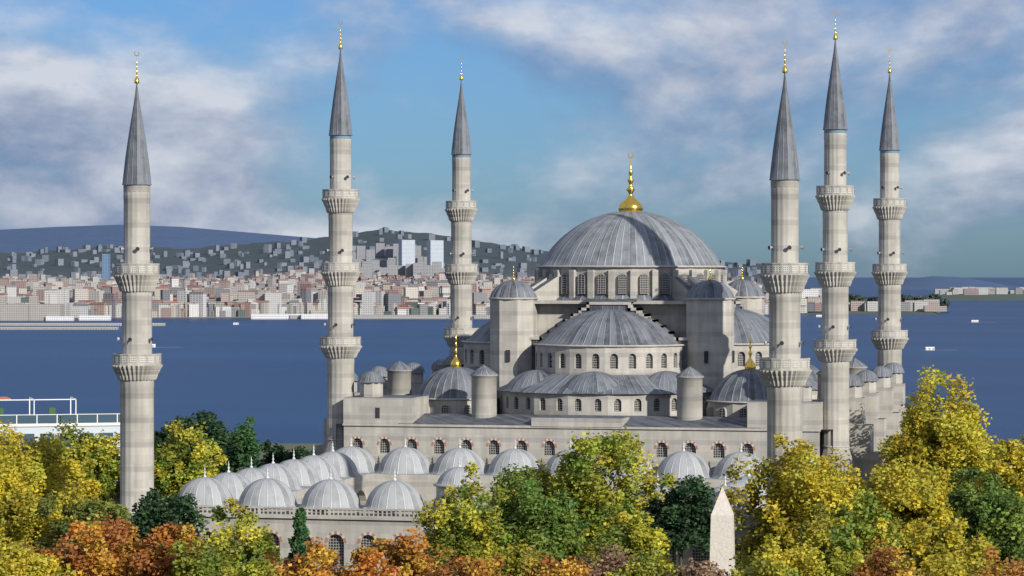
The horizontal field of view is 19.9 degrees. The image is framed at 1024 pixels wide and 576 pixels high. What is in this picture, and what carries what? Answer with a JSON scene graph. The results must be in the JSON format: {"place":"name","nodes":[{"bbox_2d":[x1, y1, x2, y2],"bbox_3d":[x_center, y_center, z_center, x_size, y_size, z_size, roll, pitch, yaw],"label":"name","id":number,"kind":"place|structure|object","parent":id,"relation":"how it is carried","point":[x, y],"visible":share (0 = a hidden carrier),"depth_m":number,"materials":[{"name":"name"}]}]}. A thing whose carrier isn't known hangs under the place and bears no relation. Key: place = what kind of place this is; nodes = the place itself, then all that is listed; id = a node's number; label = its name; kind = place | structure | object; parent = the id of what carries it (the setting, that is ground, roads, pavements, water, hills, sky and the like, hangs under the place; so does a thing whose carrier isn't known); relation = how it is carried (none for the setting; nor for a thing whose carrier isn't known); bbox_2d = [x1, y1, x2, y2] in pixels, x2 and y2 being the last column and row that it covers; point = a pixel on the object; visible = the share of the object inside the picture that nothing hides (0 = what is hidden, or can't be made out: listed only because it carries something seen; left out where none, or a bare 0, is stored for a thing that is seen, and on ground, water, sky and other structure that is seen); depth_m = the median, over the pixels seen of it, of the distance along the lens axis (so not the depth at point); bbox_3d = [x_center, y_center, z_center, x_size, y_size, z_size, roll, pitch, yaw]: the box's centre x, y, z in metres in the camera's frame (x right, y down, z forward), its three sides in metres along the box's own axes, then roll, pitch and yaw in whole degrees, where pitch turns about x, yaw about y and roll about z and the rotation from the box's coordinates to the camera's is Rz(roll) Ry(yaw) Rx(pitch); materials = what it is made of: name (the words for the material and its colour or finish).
{"place":"outdoors","nodes":[
{"label":"outdoors","id":0,"kind":"place"},
{"bbox_2d":[161,439,820,575],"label":"domed courtyard arcade","id":1,"kind":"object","parent":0,"point":[397,488],"depth_m":322.70,"materials":[{"name":"stone"}]},
{"bbox_2d":[0,277,1023,443],"bbox_3d":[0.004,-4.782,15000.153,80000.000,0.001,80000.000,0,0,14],"label":"sea water","id":2,"kind":"structure","parent":0,"point":[270,375],"depth_m":2316.57,"materials":[{"name":"blue liquid"}]},
{"bbox_2d":[0,225,1023,574],"bbox_3d":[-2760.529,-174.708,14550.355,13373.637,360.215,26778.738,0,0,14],"label":"terrain","id":3,"kind":"structure","parent":0,"point":[172,241],"depth_m":8283.47,"materials":[{"name":"green plant"}]},
{"bbox_2d":[0,428,33,504],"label":"tree","id":4,"kind":"object","parent":3,"relation":"on","point":[10,475],"visible":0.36,"depth_m":327.74,"materials":[{"name":"yellow plant"}]},
{"bbox_2d":[0,533,75,575],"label":"tree","id":5,"kind":"object","parent":3,"relation":"on","point":[16,559],"visible":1,"depth_m":223.94,"materials":[{"name":"yellow plant"}]},
{"bbox_2d":[0,461,83,552],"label":"tree","id":6,"kind":"object","parent":3,"relation":"on","point":[19,521],"visible":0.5,"depth_m":298.21,"materials":[{"name":"yellow plant"}]},
{"bbox_2d":[0,419,103,508],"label":"tree","id":7,"kind":"object","parent":3,"relation":"on","point":[36,452],"visible":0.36,"depth_m":339.85,"materials":[{"name":"yellow plant"}]},
{"bbox_2d":[0,397,119,511],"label":"rooftop building","id":8,"kind":"structure","parent":3,"relation":"on","point":[29,426],"depth_m":364.88,"materials":[{"name":"grey"}]},
{"bbox_2d":[20,520,127,575],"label":"tree","id":9,"kind":"object","parent":3,"relation":"on","point":[87,558],"visible":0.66,"depth_m":230.68,"materials":[{"name":"orange plant"}]},
{"bbox_2d":[43,415,119,505],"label":"tree","id":10,"kind":"object","parent":3,"relation":"on","point":[97,453],"visible":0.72,"depth_m":362.61,"materials":[{"name":"yellow plant"}]},
{"bbox_2d":[33,492,133,573],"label":"tree","id":11,"kind":"object","parent":3,"relation":"on","point":[91,509],"visible":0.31,"depth_m":291.59,"materials":[{"name":"green plant"}]},
{"bbox_2d":[73,512,155,575],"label":"tree","id":12,"kind":"object","parent":3,"relation":"on","point":[134,547],"visible":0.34,"depth_m":235.01,"materials":[{"name":"orange plant"}]},
{"bbox_2d":[111,51,162,540],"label":"minaret","id":13,"kind":"object","parent":3,"relation":"on","point":[136,365],"visible":0.87,"depth_m":322.80,"materials":[{"name":"stone"}]},
{"bbox_2d":[116,521,208,575],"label":"tree","id":14,"kind":"object","parent":3,"relation":"on","point":[160,563],"visible":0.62,"depth_m":231.55,"materials":[{"name":"orange plant"}]},
{"bbox_2d":[128,487,209,551],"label":"tree","id":15,"kind":"object","parent":3,"relation":"on","point":[149,513],"visible":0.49,"depth_m":280.18,"materials":[{"name":"green plant"}]},
{"bbox_2d":[154,420,227,501],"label":"tree","id":16,"kind":"object","parent":3,"relation":"on","point":[174,473],"visible":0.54,"depth_m":349.86,"materials":[{"name":"yellow plant"}]},
{"bbox_2d":[154,413,227,461],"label":"tree","id":17,"kind":"object","parent":3,"relation":"on","point":[161,436],"visible":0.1,"depth_m":439.47,"materials":[{"name":"green plant"}]},
{"bbox_2d":[165,522,246,575],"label":"tree","id":18,"kind":"object","parent":3,"relation":"on","point":[186,563],"visible":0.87,"depth_m":224.99,"materials":[{"name":"green plant"}]},
{"bbox_2d":[185,410,234,473],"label":"tree","id":19,"kind":"object","parent":3,"relation":"on","point":[226,440],"visible":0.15,"depth_m":448.92,"materials":[{"name":"green plant"}]},
{"bbox_2d":[201,497,282,572],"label":"tree","id":20,"kind":"object","parent":3,"relation":"on","point":[258,539],"visible":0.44,"depth_m":271.65,"materials":[{"name":"yellow plant"}]},
{"bbox_2d":[208,549,275,575],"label":"tree","id":21,"kind":"object","parent":3,"relation":"on","point":[260,567],"visible":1,"depth_m":203.70,"materials":[{"name":"yellow plant"}]},
{"bbox_2d":[224,416,264,472],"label":"tree","id":22,"kind":"object","parent":3,"relation":"on","point":[244,449],"visible":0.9,"depth_m":429.15,"materials":[{"name":"green plant"}]},
{"bbox_2d":[254,440,300,467],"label":"tree","id":23,"kind":"object","parent":3,"relation":"on","point":[280,454],"visible":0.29,"depth_m":468.58,"materials":[{"name":"green plant"}]},
{"bbox_2d":[254,536,335,575],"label":"tree","id":24,"kind":"object","parent":3,"relation":"on","point":[318,552],"visible":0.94,"depth_m":215.60,"materials":[{"name":"orange plant"}]},
{"bbox_2d":[284,507,312,569],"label":"tree","id":25,"kind":"object","parent":3,"relation":"on","point":[299,537],"visible":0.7,"depth_m":265.61,"materials":[{"name":"green plant"}]},
{"bbox_2d":[289,445,314,457],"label":"tree","id":26,"kind":"object","parent":3,"relation":"on","point":[302,452],"visible":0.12,"depth_m":517.66,"materials":[{"name":"green plant"}]},
{"bbox_2d":[319,22,361,452],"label":"minaret","id":27,"kind":"object","parent":3,"relation":"on","point":[340,346],"visible":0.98,"depth_m":387.24,"materials":[{"name":"stone"},{"name":"lead"},{"name":"gold"}]},
{"bbox_2d":[311,545,401,575],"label":"tree","id":28,"kind":"object","parent":3,"relation":"on","point":[366,560],"visible":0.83,"depth_m":219.13,"materials":[{"name":"orange plant"}]},
{"bbox_2d":[367,528,452,575],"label":"tree","id":29,"kind":"object","parent":3,"relation":"on","point":[415,564],"visible":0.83,"depth_m":225.07,"materials":[{"name":"orange plant"}]},
{"bbox_2d":[443,57,478,364],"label":"minaret","id":30,"kind":"object","parent":3,"relation":"on","point":[461,272],"visible":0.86,"depth_m":449.48,"materials":[{"name":"stone"},{"name":"lead"},{"name":"gold"}]},
{"bbox_2d":[412,461,521,574],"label":"tree","id":31,"kind":"object","parent":3,"relation":"on","point":[472,532],"visible":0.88,"depth_m":285.02,"materials":[{"name":"yellow plant"}]},
{"bbox_2d":[423,544,512,575],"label":"tree","id":32,"kind":"object","parent":3,"relation":"on","point":[475,567],"visible":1,"depth_m":207.66,"materials":[{"name":"orange plant"}]},
{"bbox_2d":[0,227,1023,349],"bbox_3d":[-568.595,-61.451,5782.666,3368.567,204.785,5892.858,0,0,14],"label":"shore city buildings","id":33,"kind":"structure","parent":3,"relation":"on","point":[406,281],"depth_m":4971.12,"materials":[{"name":"white concrete"}]},
{"bbox_2d":[485,539,548,575],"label":"tree","id":34,"kind":"object","parent":3,"relation":"on","point":[513,561],"visible":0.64,"depth_m":219.80,"materials":[{"name":"green plant"}]},
{"bbox_2d":[479,463,591,561],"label":"tree","id":35,"kind":"object","parent":3,"relation":"on","point":[532,517],"visible":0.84,"depth_m":290.03,"materials":[{"name":"green plant"}]},
{"bbox_2d":[511,548,597,575],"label":"tree","id":36,"kind":"object","parent":3,"relation":"on","point":[564,568],"visible":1,"depth_m":207.66,"materials":[{"name":"orange plant"}]},
{"bbox_2d":[488,426,684,571],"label":"tree","id":37,"kind":"object","parent":3,"relation":"on","point":[582,482],"visible":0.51,"depth_m":302.44,"materials":[{"name":"green plant"}]},
{"bbox_2d":[559,540,639,575],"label":"tree","id":38,"kind":"object","parent":3,"relation":"on","point":[608,565],"visible":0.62,"depth_m":209.45,"materials":[{"name":"brown plant"}]},
{"bbox_2d":[315,153,906,507],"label":"mosque","id":39,"kind":"structure","parent":3,"relation":"on","point":[651,328],"depth_m":392.25,"materials":[{"name":"stone"}]},
{"bbox_2d":[580,501,673,574],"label":"tree","id":40,"kind":"object","parent":3,"relation":"on","point":[635,535],"visible":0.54,"depth_m":263.92,"materials":[{"name":"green plant"}]},
{"bbox_2d":[605,546,682,575],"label":"tree","id":41,"kind":"object","parent":3,"relation":"on","point":[645,567],"visible":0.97,"depth_m":205.97,"materials":[{"name":"green plant"}]},
{"bbox_2d":[640,474,715,568],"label":"tree","id":42,"kind":"object","parent":3,"relation":"on","point":[685,524],"visible":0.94,"depth_m":284.01,"materials":[{"name":"green plant"}]},
{"bbox_2d":[658,557,727,575],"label":"tree","id":43,"kind":"object","parent":3,"relation":"on","point":[707,569],"visible":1,"depth_m":203.70,"materials":[{"name":"brown plant"}]},
{"bbox_2d":[710,487,734,575],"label":"obelisk","id":44,"kind":"object","parent":3,"relation":"on","point":[722,545],"visible":1,"depth_m":259.09,"materials":[{"name":"stone"}]},
{"bbox_2d":[728,558,798,575],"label":"tree","id":45,"kind":"object","parent":3,"relation":"on","point":[774,569],"visible":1,"depth_m":204.43,"materials":[{"name":"yellow plant"}]},
{"bbox_2d":[758,39,811,553],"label":"minaret","id":46,"kind":"object","parent":3,"relation":"on","point":[784,371],"visible":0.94,"depth_m":305.86,"materials":[{"name":"stone"}]},
{"bbox_2d":[729,533,840,575],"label":"tree","id":47,"kind":"object","parent":3,"relation":"on","point":[804,561],"visible":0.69,"depth_m":235.05,"materials":[{"name":"yellow plant"}]},
{"bbox_2d":[715,433,877,565],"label":"tree","id":48,"kind":"object","parent":3,"relation":"on","point":[792,498],"visible":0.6,"depth_m":297.95,"materials":[{"name":"yellow plant"}]},
{"bbox_2d":[793,515,866,575],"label":"tree","id":49,"kind":"object","parent":3,"relation":"on","point":[839,559],"visible":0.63,"depth_m":238.97,"materials":[{"name":"yellow plant"}]},
{"bbox_2d":[812,10,857,485],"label":"minaret","id":50,"kind":"object","parent":3,"relation":"on","point":[835,349],"visible":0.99,"depth_m":371.77,"materials":[{"name":"stone"}]},
{"bbox_2d":[848,294,861,301],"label":"tree","id":51,"kind":"object","parent":3,"relation":"on","point":[853,297],"visible":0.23,"depth_m":5130.86,"materials":[{"name":"green plant"}]},
{"bbox_2d":[810,487,910,570],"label":"tree","id":52,"kind":"object","parent":3,"relation":"on","point":[867,526],"visible":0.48,"depth_m":260.34,"materials":[{"name":"green plant"}]},
{"bbox_2d":[867,296,877,300],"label":"tree","id":53,"kind":"object","parent":3,"relation":"on","point":[873,298],"visible":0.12,"depth_m":5148.71,"materials":[{"name":"green plant"}]},
{"bbox_2d":[842,539,930,575],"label":"tree","id":54,"kind":"object","parent":3,"relation":"on","point":[877,563],"visible":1,"depth_m":208.14,"materials":[{"name":"orange plant"}]},
{"bbox_2d":[870,48,908,365],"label":"minaret","id":55,"kind":"object","parent":3,"relation":"on","point":[889,338],"visible":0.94,"depth_m":434.00,"materials":[{"name":"stone"}]},
{"bbox_2d":[901,294,913,301],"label":"tree","id":56,"kind":"object","parent":3,"relation":"on","point":[906,297],"visible":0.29,"depth_m":5069.29,"materials":[{"name":"green plant"}]},
{"bbox_2d":[854,455,962,562],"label":"tree","id":57,"kind":"object","parent":3,"relation":"on","point":[908,498],"visible":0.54,"depth_m":296.90,"materials":[{"name":"yellow plant"}]},
{"bbox_2d":[914,296,933,299],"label":"tree","id":58,"kind":"object","parent":3,"relation":"on","point":[919,298],"visible":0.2,"depth_m":5092.06,"materials":[{"name":"green plant"}]},
{"bbox_2d":[929,293,939,297],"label":"tree","id":59,"kind":"object","parent":3,"relation":"on","point":[933,295],"visible":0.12,"depth_m":5332.89,"materials":[{"name":"green plant"}]},
{"bbox_2d":[871,365,1007,504],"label":"tree","id":60,"kind":"object","parent":3,"relation":"on","point":[955,437],"visible":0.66,"depth_m":364.94,"materials":[{"name":"yellow plant"}]},
{"bbox_2d":[932,297,950,305],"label":"tree","id":61,"kind":"object","parent":3,"relation":"on","point":[944,302],"visible":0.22,"depth_m":5239.99,"materials":[{"name":"green plant"}]},
{"bbox_2d":[897,516,1000,575],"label":"tree","id":62,"kind":"object","parent":3,"relation":"on","point":[927,541],"visible":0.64,"depth_m":242.96,"materials":[{"name":"yellow plant"}]},
{"bbox_2d":[913,550,988,575],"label":"tree","id":63,"kind":"object","parent":3,"relation":"on","point":[947,566],"visible":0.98,"depth_m":207.54,"materials":[{"name":"yellow plant"}]},
{"bbox_2d":[930,466,1023,570],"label":"tree","id":64,"kind":"object","parent":3,"relation":"on","point":[996,517],"visible":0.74,"depth_m":270.08,"materials":[{"name":"green plant"}]},
{"bbox_2d":[967,545,1023,575],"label":"tree","id":65,"kind":"object","parent":3,"relation":"on","point":[1015,569],"visible":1,"depth_m":205.78,"materials":[{"name":"orange plant"}]},
{"bbox_2d":[972,435,1023,518],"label":"tree","id":66,"kind":"object","parent":3,"relation":"on","point":[1010,453],"visible":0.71,"depth_m":329.43,"materials":[{"name":"yellow plant"}]},
{"bbox_2d":[0,0,1023,277],"label":"sky","id":67,"kind":"structure","parent":0,"point":[236,96],"materials":[{"name":"blue"}]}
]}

